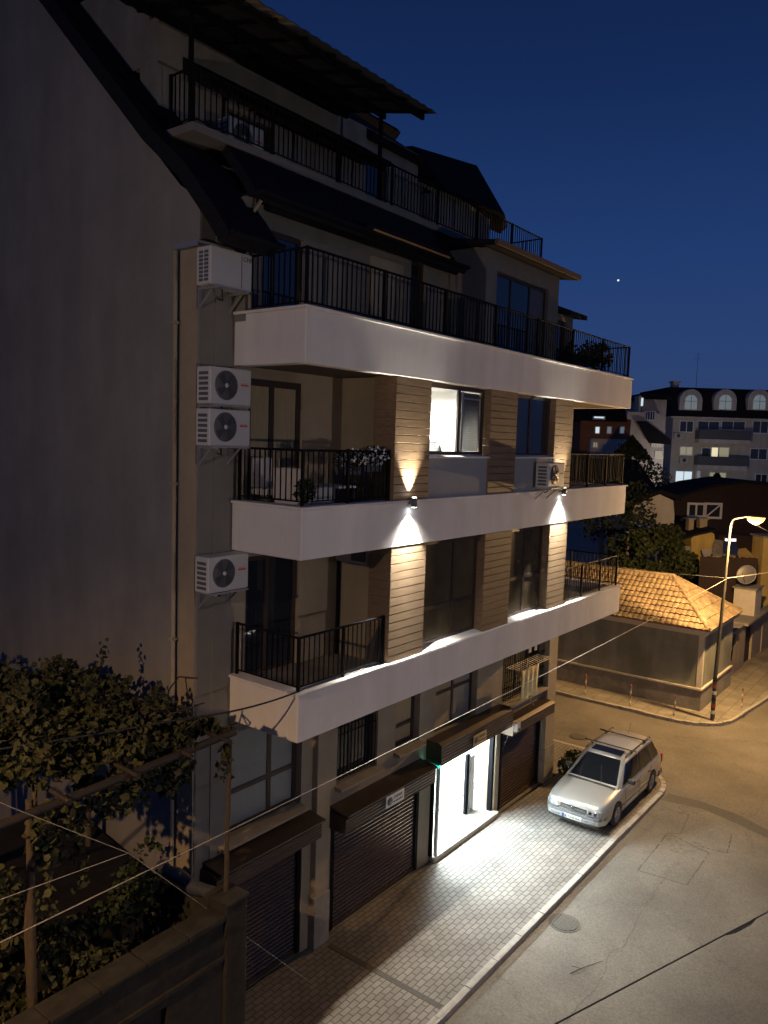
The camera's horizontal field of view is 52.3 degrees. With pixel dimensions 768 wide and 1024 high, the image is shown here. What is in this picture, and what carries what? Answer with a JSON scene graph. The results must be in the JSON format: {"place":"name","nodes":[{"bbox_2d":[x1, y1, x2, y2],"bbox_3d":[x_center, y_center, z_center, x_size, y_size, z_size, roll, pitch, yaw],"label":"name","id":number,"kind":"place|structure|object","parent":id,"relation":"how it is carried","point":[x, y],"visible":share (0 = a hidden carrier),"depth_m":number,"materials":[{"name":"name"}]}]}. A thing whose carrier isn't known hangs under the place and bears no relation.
{"place":"outdoors","nodes":[
{"label":"outdoors","id":0,"kind":"place"},
{"bbox_2d":[245,741,660,1023],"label":"pavement","id":1,"kind":"structure","parent":0,"point":[446,929],"depth_m":15.93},
{"bbox_2d":[0,863,130,1023],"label":"yard shrub","id":2,"kind":"object","parent":1,"relation":"on","point":[78,961],"visible":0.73,"depth_m":9.66,"materials":[{"name":"green plant"}]},
{"bbox_2d":[47,834,177,971],"bbox_3d":[-3.805,6.924,11.493,1.194,3.497,2.460,3,5,15],"label":"yard shrub","id":3,"kind":"object","parent":1,"relation":"on","point":[144,890],"visible":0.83,"depth_m":11.32,"materials":[{"name":"green plant"}]},
{"bbox_2d":[0,666,236,1007],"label":"vine pergola","id":4,"kind":"object","parent":1,"relation":"on","point":[61,799],"visible":0.56,"depth_m":9.23,"materials":[{"name":"brown wood"}]},
{"bbox_2d":[0,638,234,1008],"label":"grape vine","id":5,"kind":"object","parent":4,"relation":"attached to","point":[29,702],"visible":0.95,"depth_m":10.07,"materials":[{"name":"green plant"}]},
{"bbox_2d":[2,876,249,1023],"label":"yard wall","id":6,"kind":"structure","parent":1,"relation":"on","point":[186,964],"depth_m":10.41,"materials":[{"name":"concrete"}]},
{"bbox_2d":[0,802,307,980],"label":"overhead cable","id":7,"kind":"object","parent":6,"relation":"attached to","point":[139,861],"visible":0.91,"depth_m":9.42,"materials":[{"name":"beige plastic"}]},
{"bbox_2d":[0,853,127,899],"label":"overhead cable","id":8,"kind":"object","parent":7,"relation":"attached to","point":[61,877],"visible":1,"depth_m":8.69,"materials":[{"name":"beige plastic"}]},
{"bbox_2d":[155,860,215,900],"bbox_3d":[-2.950,5.547,11.731,1.340,0.244,0.257,6,7,37],"label":"rolled tarpaulin","id":9,"kind":"object","parent":6,"relation":"on","point":[187,882],"visible":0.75,"depth_m":11.71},
{"bbox_2d":[0,0,633,990],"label":"apartment building","id":10,"kind":"structure","parent":1,"relation":"on","point":[458,388],"depth_m":14.17,"materials":[{"name":"grey paint"}]},
{"bbox_2d":[0,691,297,749],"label":"overhead cable","id":11,"kind":"object","parent":10,"relation":"attached to","point":[92,734],"visible":0.99,"depth_m":10.22,"materials":[{"name":"black plastic"}]},
{"bbox_2d":[195,551,248,608],"bbox_3d":[-2.578,1.092,12.356,0.450,0.860,0.824,6,7,37],"label":"air conditioner","id":12,"kind":"object","parent":10,"relation":"attached to","point":[215,573],"visible":1,"depth_m":12.15,"materials":[{"name":"grey"}]},
{"bbox_2d":[196,408,249,464],"bbox_3d":[-2.514,-1.157,12.143,0.450,0.860,0.824,6,7,37],"label":"air conditioner","id":13,"kind":"object","parent":10,"relation":"attached to","point":[228,429],"visible":1,"depth_m":11.93,"materials":[{"name":"grey"}]},
{"bbox_2d":[197,366,250,409],"bbox_3d":[-2.488,-1.785,12.094,0.450,0.860,0.824,6,7,37],"label":"air conditioner","id":14,"kind":"object","parent":10,"relation":"attached to","point":[229,388],"visible":0.98,"depth_m":11.85,"materials":[{"name":"grey"}]},
{"bbox_2d":[197,245,251,312],"bbox_3d":[-2.446,-3.526,11.919,0.450,0.860,0.824,6,7,37],"label":"air conditioner","id":15,"kind":"object","parent":10,"relation":"attached to","point":[224,269],"visible":1,"depth_m":11.73,"materials":[{"name":"grey"}]},
{"bbox_2d":[218,116,263,150],"bbox_3d":[-2.572,-6.460,13.972,0.450,0.860,0.824,6,7,37],"label":"air conditioner","id":16,"kind":"object","parent":10,"relation":"attached to","point":[241,129],"visible":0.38,"depth_m":13.71,"materials":[{"name":"grey"}]},
{"bbox_2d":[228,111,266,151],"bbox_3d":[-2.637,-6.835,14.810,0.050,1.144,1.094,6,7,37],"label":"terrace door","id":17,"kind":"structure","parent":10,"relation":"in","point":[229,113],"depth_m":14.93,"materials":[{"name":"brown"}]},
{"bbox_2d":[251,457,272,501],"bbox_3d":[-1.906,-0.467,12.937,0.400,0.860,0.440,6,7,37],"label":"balcony armchair","id":18,"kind":"object","parent":10,"relation":"on","point":[261,479],"visible":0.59,"depth_m":12.91,"materials":[{"name":"fabric"}]},
{"bbox_2d":[229,722,295,832],"bbox_3d":[-2.256,4.490,13.869,0.050,1.994,1.954,6,7,37],"label":"window","id":19,"kind":"structure","parent":10,"relation":"in","point":[264,764],"depth_m":13.92,"materials":[{"name":"grey"}]},
{"bbox_2d":[244,555,295,673],"bbox_3d":[-2.022,1.764,13.715,0.050,2.104,1.284,6,7,37],"label":"balcony door","id":20,"kind":"structure","parent":10,"relation":"in","point":[270,598],"depth_m":13.73,"materials":[{"name":"brown"}]},
{"bbox_2d":[247,379,300,502],"bbox_3d":[-1.915,-1.151,13.436,0.050,2.164,1.284,6,7,37],"label":"balcony door","id":21,"kind":"structure","parent":10,"relation":"in","point":[274,410],"depth_m":13.42,"materials":[{"name":"brown"}]},
{"bbox_2d":[120,0,435,200],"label":"terrace canopy","id":22,"kind":"object","parent":10,"relation":"on","point":[263,39],"visible":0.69,"depth_m":13.41,"materials":[{"name":"black"}]},
{"bbox_2d":[262,232,299,308],"bbox_3d":[-1.861,-3.874,13.180,0.050,1.594,1.194,6,7,37],"label":"terrace door","id":23,"kind":"structure","parent":10,"relation":"in","point":[290,243],"depth_m":13.33,"materials":[{"name":"brown"}]},
{"bbox_2d":[273,467,333,504],"bbox_3d":[-1.305,-0.366,12.802,0.630,0.720,0.830,6,7,37],"label":"cushioned sofa","id":24,"kind":"object","parent":10,"relation":"on","point":[293,483],"visible":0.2,"depth_m":12.53,"materials":[{"name":"white"}]},
{"bbox_2d":[292,478,315,504],"bbox_3d":[-1.232,-0.254,12.264,0.398,0.599,0.421,6,7,37],"label":"potted plant","id":25,"kind":"object","parent":10,"relation":"on","point":[309,493],"visible":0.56,"depth_m":12.21,"materials":[{"name":"green plant"}]},
{"bbox_2d":[314,484,355,502],"bbox_3d":[-0.853,-0.253,13.365,0.580,0.420,0.500,6,7,37],"label":"balcony table","id":26,"kind":"object","parent":10,"relation":"on","point":[340,486],"visible":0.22,"depth_m":13.29,"materials":[{"name":"white"}]},
{"bbox_2d":[332,448,368,474],"bbox_3d":[-0.548,-0.836,12.905,0.465,0.445,0.749,6,7,37],"label":"flower planter","id":27,"kind":"object","parent":10,"relation":"attached to","point":[359,458],"visible":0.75,"depth_m":12.81,"materials":[{"name":"grey"}]},
{"bbox_2d":[336,551,368,564],"bbox_3d":[-0.514,0.752,14.419,0.760,0.350,0.287,6,7,37],"label":"air conditioner","id":28,"kind":"object","parent":10,"relation":"attached to","point":[362,558],"visible":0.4,"depth_m":14.23,"materials":[{"name":"grey"}]},
{"bbox_2d":[344,475,364,501],"bbox_3d":[-0.517,-0.349,13.608,0.384,0.590,0.419,6,7,37],"label":"potted plant","id":29,"kind":"object","parent":10,"relation":"on","point":[359,488],"visible":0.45,"depth_m":13.54,"materials":[{"name":"green plant"}]},
{"bbox_2d":[337,713,371,776],"bbox_3d":[-0.663,4.373,15.965,0.050,1.944,1.284,6,7,37],"label":"window","id":30,"kind":"structure","parent":10,"relation":"in","point":[348,725],"depth_m":16.08,"materials":[{"name":"brown"}]},
{"bbox_2d":[359,445,389,471],"bbox_3d":[-0.209,-0.919,13.333,0.482,0.454,0.741,6,7,37],"label":"flower planter","id":31,"kind":"object","parent":10,"relation":"attached to","point":[375,448],"visible":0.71,"depth_m":13.27,"materials":[{"name":"grey"}]},
{"bbox_2d":[365,164,383,200],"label":"window","id":32,"kind":"structure","parent":10,"relation":"in","point":[372,168],"depth_m":17.81,"materials":[{"name":"blue"}]},
{"bbox_2d":[386,788,403,808],"bbox_3d":[0.236,5.960,16.282,0.022,0.250,0.620,6,7,37],"label":"sign","id":33,"kind":"object","parent":10,"relation":"attached to","point":[394,798],"visible":1,"depth_m":16.27,"materials":[{"name":"white"}]},
{"bbox_2d":[395,696,413,745],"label":"window","id":34,"kind":"structure","parent":10,"relation":"in","point":[404,708],"depth_m":17.45,"materials":[{"name":"brown"}]},
{"bbox_2d":[362,224,449,261],"bbox_3d":[0.480,-5.105,14.921,0.305,0.160,2.500,6,7,37],"label":"awning casing","id":35,"kind":"object","parent":10,"relation":"attached to","point":[384,235],"visible":0.92,"depth_m":14.70,"materials":[{"name":"metal"}]},
{"bbox_2d":[409,262,422,329],"bbox_3d":[0.618,-4.238,16.366,0.050,1.894,0.534,6,7,37],"label":"terrace door","id":36,"kind":"structure","parent":10,"relation":"in","point":[416,269],"depth_m":16.40,"materials":[{"name":"brown"}]},
{"bbox_2d":[422,535,482,652],"bbox_3d":[1.331,1.558,15.456,0.270,2.102,2.180,6,7,37],"label":"window","id":37,"kind":"structure","parent":10,"relation":"in","point":[450,564],"depth_m":15.57,"materials":[{"name":"brown"}]},
{"bbox_2d":[434,672,471,731],"bbox_3d":[1.622,4.185,18.920,0.050,1.964,1.864,6,7,37],"label":"window","id":38,"kind":"structure","parent":10,"relation":"in","point":[453,697],"depth_m":19.03,"materials":[{"name":"grey"}]},
{"bbox_2d":[429,382,489,457],"bbox_3d":[1.422,-1.743,15.164,0.260,1.392,2.180,6,7,37],"label":"window","id":39,"kind":"structure","parent":10,"relation":"in","point":[469,401],"depth_m":15.62,"materials":[{"name":"brown"}]},
{"bbox_2d":[473,729,486,746],"bbox_3d":[2.329,5.481,18.948,0.022,0.270,0.600,6,7,37],"label":"sign","id":40,"kind":"object","parent":10,"relation":"attached to","point":[479,738],"visible":1,"depth_m":18.93,"materials":[{"name":"brown"}]},
{"bbox_2d":[502,721,520,748],"bbox_3d":[3.328,5.863,20.467,0.478,0.824,0.180,6,7,37],"label":"security camera","id":41,"kind":"object","parent":10,"relation":"attached to","point":[517,724],"visible":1,"depth_m":20.29,"materials":[{"name":"white plastic"}]},
{"bbox_2d":[502,644,539,699],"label":"window","id":42,"kind":"structure","parent":10,"relation":"in","point":[521,655],"depth_m":21.65,"materials":[{"name":"brown"}]},
{"bbox_2d":[496,272,545,356],"bbox_3d":[3.086,-4.316,17.959,0.050,1.914,2.494,6,7,37],"label":"window","id":43,"kind":"structure","parent":10,"relation":"in","point":[511,293],"depth_m":17.94,"materials":[{"name":"blue"}]},
{"bbox_2d":[508,525,547,623],"bbox_3d":[3.255,1.391,17.945,0.270,2.102,1.900,6,7,37],"label":"window","id":44,"kind":"structure","parent":10,"relation":"in","point":[526,543],"depth_m":18.11,"materials":[{"name":"brown"}]},
{"bbox_2d":[506,654,552,705],"bbox_3d":[3.930,4.671,21.296,0.480,1.183,1.866,6,7,37],"label":"drying rack","id":45,"kind":"object","parent":10,"relation":"attached to","point":[527,666],"visible":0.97,"depth_m":21.18,"materials":[{"name":"grey"}]},
{"bbox_2d":[520,664,538,701],"bbox_3d":[3.884,4.526,20.810,0.071,0.860,0.997,6,7,37],"label":"towel","id":46,"kind":"object","parent":45,"relation":"hanging from","point":[530,673],"visible":0.98,"depth_m":20.81,"materials":[{"name":"fabric"}]},
{"bbox_2d":[510,394,554,458],"bbox_3d":[3.362,-1.908,17.640,0.220,1.392,1.900,6,7,37],"label":"window","id":47,"kind":"structure","parent":10,"relation":"in","point":[533,412],"depth_m":17.79,"materials":[{"name":"blue"}]},
{"bbox_2d":[533,462,564,499],"bbox_3d":[3.767,-0.701,17.874,0.450,0.860,0.824,6,7,37],"label":"air conditioner","id":48,"kind":"object","parent":10,"relation":"attached to","point":[549,475],"visible":1,"depth_m":17.60,"materials":[{"name":"grey"}]},
{"bbox_2d":[555,321,563,361],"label":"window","id":49,"kind":"structure","parent":10,"relation":"in","point":[558,322],"depth_m":20.92,"materials":[{"name":"glass"}]},
{"bbox_2d":[562,341,589,366],"bbox_3d":[5.021,-4.013,20.538,0.729,0.967,0.794,6,7,37],"label":"potted shrub","id":50,"kind":"object","parent":10,"relation":"on","point":[576,355],"visible":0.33,"depth_m":20.47,"materials":[{"name":"green plant"}]},
{"bbox_2d":[576,340,600,368],"bbox_3d":[5.525,-4.115,21.153,0.726,1.090,0.781,3,5,10],"label":"potted shrub","id":51,"kind":"object","parent":10,"relation":"on","point":[591,354],"visible":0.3,"depth_m":21.02,"materials":[{"name":"green plant"}]},
{"bbox_2d":[589,343,613,371],"bbox_3d":[6.035,-4.175,21.794,0.698,1.126,0.764,3,5,9],"label":"potted shrub","id":52,"kind":"object","parent":10,"relation":"on","point":[605,357],"visible":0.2,"depth_m":21.70,"materials":[{"name":"green plant"}]},
{"bbox_2d":[327,943,442,1008],"bbox_3d":[-0.031,8.525,14.419,2.610,0.006,0.120,6,7,37],"label":"drain channel","id":53,"kind":"object","parent":1,"relation":"on","point":[427,999],"visible":1,"depth_m":14.36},
{"bbox_2d":[557,749,581,775],"bbox_3d":[5.625,7.515,23.252,0.923,0.859,1.275,6,7,37],"label":"corner shrub","id":54,"kind":"object","parent":1,"relation":"on","point":[568,755],"visible":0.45,"depth_m":23.18,"materials":[{"name":"green plant"}]},
{"bbox_2d":[548,724,662,828],"bbox_3d":[6.268,7.165,21.871,1.980,1.752,4.768,6,7,37],"label":"parked car","id":55,"kind":"object","parent":1,"relation":"on","point":[608,777],"visible":1,"depth_m":21.09,"materials":[{"name":"silver metal"}]},
{"bbox_2d":[259,0,767,394],"label":"sky","id":56,"kind":"structure","parent":0,"point":[629,137],"materials":[{"name":"blue"}]},
{"bbox_2d":[444,694,767,1023],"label":"road","id":57,"kind":"structure","parent":0,"point":[530,979],"depth_m":16.80,"materials":[{"name":"asphalt"}]},
{"bbox_2d":[427,739,665,1023],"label":"kerb","id":58,"kind":"structure","parent":57,"relation":"on","point":[467,990],"depth_m":16.37,"materials":[{"name":"concrete"}]},
{"bbox_2d":[548,913,580,932],"bbox_3d":[3.771,8.580,16.344,0.660,0.027,0.660,6,7,37],"label":"manhole cover","id":59,"kind":"object","parent":57,"relation":"on","point":[563,922],"visible":1,"depth_m":16.31,"materials":[{"name":"metal"}]},
{"bbox_2d":[569,733,587,739],"bbox_3d":[6.683,7.710,26.871,0.660,0.027,0.660,6,7,37],"label":"manhole cover","id":60,"kind":"object","parent":57,"relation":"on","point":[577,736],"visible":0.97,"depth_m":26.84,"materials":[{"name":"metal"}]},
{"bbox_2d":[566,812,731,1021],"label":"road seams","id":61,"kind":"object","parent":57,"relation":"on","point":[638,869],"visible":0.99,"depth_m":18.60,"materials":[{"name":"asphalt"}]},
{"bbox_2d":[662,793,767,837],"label":"road patch","id":62,"kind":"object","parent":57,"relation":"on","point":[740,820],"visible":1,"depth_m":21.57,"materials":[{"name":"asphalt"}]},
{"bbox_2d":[499,694,743,813],"bbox_3d":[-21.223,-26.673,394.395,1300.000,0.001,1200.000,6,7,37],"label":"ground","id":63,"kind":"structure","parent":0,"point":[554,775],"depth_m":22.73,"materials":[{"name":"concrete"}]},
{"bbox_2d":[0,804,154,1023],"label":"yard shed","id":64,"kind":"structure","parent":63,"relation":"on","point":[12,844],"depth_m":12.84,"materials":[{"name":"wood"}]},
{"bbox_2d":[571,409,630,462],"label":"brown house","id":65,"kind":"structure","parent":63,"relation":"on","point":[601,430],"depth_m":67.61,"materials":[{"name":"brick"}]},
{"bbox_2d":[566,458,656,564],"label":"dark roofed house","id":66,"kind":"structure","parent":63,"relation":"on","point":[576,541],"depth_m":56.89,"materials":[{"name":"tile"}]},
{"bbox_2d":[568,478,656,564],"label":"garden tree","id":67,"kind":"object","parent":63,"relation":"on","point":[612,530],"visible":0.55,"depth_m":45.55,"materials":[{"name":"green plant"}]},
{"bbox_2d":[603,526,662,570],"bbox_3d":[12.813,3.689,40.478,2.869,5.907,2.969,6,7,37],"label":"garden tree","id":68,"kind":"object","parent":63,"relation":"on","point":[631,561],"visible":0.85,"depth_m":39.68,"materials":[{"name":"green plant"}]},
{"bbox_2d":[608,435,659,465],"bbox_3d":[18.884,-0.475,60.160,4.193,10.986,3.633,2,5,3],"label":"house roof","id":69,"kind":"object","parent":63,"relation":"on","point":[630,447],"visible":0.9,"depth_m":59.29,"materials":[{"name":"black tile"}]},
{"bbox_2d":[604,485,681,565],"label":"pale gable","id":70,"kind":"structure","parent":63,"relation":"on","point":[663,505],"depth_m":46.20,"materials":[{"name":"paint"}]},
{"bbox_2d":[625,393,672,486],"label":"stepped house","id":71,"kind":"structure","parent":63,"relation":"on","point":[646,413],"depth_m":75.68,"materials":[{"name":"paint"}]},
{"bbox_2d":[645,411,654,419],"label":"window","id":72,"kind":"structure","parent":71,"relation":"in","point":[649,415],"depth_m":75.43,"materials":[{"name":"white"}]},
{"bbox_2d":[627,464,671,486],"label":"garden tree","id":73,"kind":"object","parent":63,"relation":"on","point":[648,469],"visible":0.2,"depth_m":57.50,"materials":[{"name":"green plant"}]},
{"bbox_2d":[632,522,686,570],"bbox_3d":[14.082,3.597,40.515,2.925,6.162,2.925,6,7,37],"label":"garden tree","id":74,"kind":"object","parent":63,"relation":"on","point":[666,536],"visible":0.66,"depth_m":39.96,"materials":[{"name":"green plant"}]},
{"bbox_2d":[556,690,767,726],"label":"kerb","id":75,"kind":"structure","parent":63,"relation":"on","point":[742,714],"depth_m":29.41,"materials":[{"name":"concrete"}]},
{"bbox_2d":[649,550,699,580],"bbox_3d":[14.671,4.332,39.525,2.502,4.917,2.248,6,7,37],"label":"garden tree","id":76,"kind":"object","parent":63,"relation":"on","point":[688,562],"visible":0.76,"depth_m":39.20,"materials":[{"name":"green plant"}]},
{"bbox_2d":[644,520,716,580],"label":"ochre outhouse","id":77,"kind":"structure","parent":63,"relation":"on","point":[697,540],"depth_m":42.35,"materials":[{"name":"paint"}]},
{"bbox_2d":[684,517,695,529],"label":"chimney","id":78,"kind":"object","parent":77,"relation":"on","point":[689,523],"visible":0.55,"depth_m":43.26,"materials":[{"name":"concrete"}]},
{"bbox_2d":[695,517,708,565],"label":"chimney","id":79,"kind":"object","parent":77,"relation":"on","point":[701,522],"visible":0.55,"depth_m":43.25,"materials":[{"name":"concrete"}]},
{"bbox_2d":[640,353,767,484],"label":"mansard block","id":80,"kind":"structure","parent":63,"relation":"on","point":[712,431],"depth_m":88.47,"materials":[{"name":"concrete"}]},
{"bbox_2d":[674,470,692,481],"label":"window","id":81,"kind":"structure","parent":80,"relation":"in","point":[679,475],"depth_m":88.96,"materials":[{"name":"white"}]},
{"bbox_2d":[679,446,692,455],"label":"window","id":82,"kind":"structure","parent":80,"relation":"in","point":[684,450],"depth_m":88.70,"materials":[{"name":"white"}]},
{"bbox_2d":[679,420,693,432],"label":"window","id":83,"kind":"structure","parent":80,"relation":"in","point":[684,426],"depth_m":88.46,"materials":[{"name":"black"}]},
{"bbox_2d":[701,447,710,455],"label":"window","id":84,"kind":"structure","parent":80,"relation":"in","point":[705,451],"depth_m":88.70,"materials":[{"name":"blue"}]},
{"bbox_2d":[697,420,719,430],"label":"window","id":85,"kind":"structure","parent":80,"relation":"in","point":[701,425],"depth_m":88.45,"materials":[{"name":"blue"}]},
{"bbox_2d":[711,447,718,456],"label":"window","id":86,"kind":"structure","parent":80,"relation":"in","point":[714,450],"depth_m":88.70,"materials":[{"name":"yellow"}]},
{"bbox_2d":[718,447,729,456],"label":"window","id":87,"kind":"structure","parent":80,"relation":"in","point":[723,451],"depth_m":88.73,"materials":[{"name":"white"}]},
{"bbox_2d":[721,420,745,430],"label":"window","id":88,"kind":"structure","parent":80,"relation":"in","point":[725,425],"depth_m":88.45,"materials":[{"name":"blue"}]},
{"bbox_2d":[749,448,767,459],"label":"window","id":89,"kind":"structure","parent":80,"relation":"in","point":[755,453],"depth_m":88.75,"materials":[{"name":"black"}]},
{"bbox_2d":[752,421,767,433],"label":"window","id":90,"kind":"structure","parent":80,"relation":"in","point":[758,427],"depth_m":88.47,"materials":[{"name":"blue"}]},
{"bbox_2d":[755,474,767,481],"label":"window","id":91,"kind":"structure","parent":80,"relation":"in","point":[758,477],"depth_m":88.99,"materials":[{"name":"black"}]},
{"bbox_2d":[554,911,767,1023],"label":"overhead cable","id":92,"kind":"object","parent":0,"point":[611,994],"visible":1,"depth_m":5.65,"materials":[{"name":"black plastic"}]},
{"bbox_2d":[726,918,755,934],"bbox_3d":[2.878,3.339,6.288,0.403,0.031,0.030,-2,6,-33],"label":"cable splice","id":93,"kind":"object","parent":92,"relation":"attached to","point":[741,927],"visible":1,"depth_m":6.27,"materials":[{"name":"black"}]},
{"bbox_2d":[556,646,767,721],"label":"pavement","id":94,"kind":"structure","parent":0,"point":[750,676],"depth_m":31.17,"materials":[{"name":"concrete"}]},
{"bbox_2d":[556,560,742,711],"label":"corner house","id":95,"kind":"structure","parent":94,"relation":"on","point":[666,657],"depth_m":31.01,"materials":[{"name":"paint"}]},
{"bbox_2d":[656,476,767,585],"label":"brown clad house","id":96,"kind":"structure","parent":94,"relation":"on","point":[720,503],"depth_m":50.17,"materials":[{"name":"wood"}]},
{"bbox_2d":[686,502,705,517],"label":"window","id":97,"kind":"structure","parent":96,"relation":"in","point":[694,510],"depth_m":50.16,"materials":[{"name":"white"}]},
{"bbox_2d":[704,502,722,518],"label":"window","id":98,"kind":"structure","parent":96,"relation":"in","point":[717,514],"depth_m":50.17,"materials":[{"name":"white"}]},
{"bbox_2d":[702,531,752,597],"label":"outbuilding","id":99,"kind":"structure","parent":94,"relation":"on","point":[742,540],"depth_m":44.39,"materials":[{"name":"yellow"}]},
{"bbox_2d":[698,556,757,603],"bbox_3d":[16.644,4.609,38.117,2.810,4.933,0.080,2,5,0],"label":"red board fence","id":100,"kind":"object","parent":94,"relation":"on","point":[709,565],"visible":0.35,"depth_m":37.92,"materials":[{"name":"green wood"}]},
{"bbox_2d":[701,539,754,594],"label":"yard lean to","id":101,"kind":"object","parent":94,"relation":"on","point":[718,549],"visible":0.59,"depth_m":41.63,"materials":[{"name":"concrete"}]},
{"bbox_2d":[710,515,764,720],"bbox_3d":[12.511,3.865,27.756,1.385,7.640,0.474,6,7,37],"label":"street lamp","id":102,"kind":"object","parent":94,"relation":"on","point":[755,519],"visible":1,"depth_m":28.15,"materials":[{"name":"metal"}]},
{"bbox_2d":[0,579,725,942],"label":"overhead cable","id":103,"kind":"object","parent":102,"relation":"attached to","point":[300,795],"visible":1,"depth_m":10.89,"materials":[{"name":"beige plastic"}]},
{"bbox_2d":[569,561,722,577],"bbox_3d":[7.264,1.751,29.629,10.615,0.641,0.024,4,5,18],"label":"overhead cable","id":104,"kind":"object","parent":102,"relation":"attached to","point":[656,571],"visible":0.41,"depth_m":28.69,"materials":[{"name":"black plastic"}]},
{"bbox_2d":[730,608,767,674],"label":"outbuilding","id":105,"kind":"structure","parent":94,"relation":"on","point":[746,638],"depth_m":36.02,"materials":[{"name":"concrete"}]},
{"bbox_2d":[743,625,750,662],"bbox_3d":[16.905,6.080,36.579,0.060,1.900,1.400,6,7,37],"label":"door","id":106,"kind":"structure","parent":105,"relation":"in","point":[747,637],"depth_m":36.74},
{"bbox_2d":[750,533,767,607],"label":"lit gate pillar","id":107,"kind":"structure","parent":94,"relation":"on","point":[760,546],"depth_m":40.55,"materials":[{"name":"paint"}]},
{"bbox_2d":[760,604,767,651],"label":"street wall","id":108,"kind":"structure","parent":94,"relation":"on","point":[764,639],"depth_m":38.95,"materials":[{"name":"concrete"}]},
{"bbox_2d":[732,584,763,615],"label":"chimney block","id":109,"kind":"structure","parent":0,"point":[747,599],"depth_m":37.01,"materials":[{"name":"paint"}]},
{"bbox_2d":[736,565,756,585],"bbox_3d":[17.168,3.043,37.079,0.761,1.034,0.669,3,5,11],"label":"satellite dish","id":110,"kind":"object","parent":109,"relation":"on","point":[744,570],"visible":0.88,"depth_m":37.12,"materials":[{"name":"grey"}]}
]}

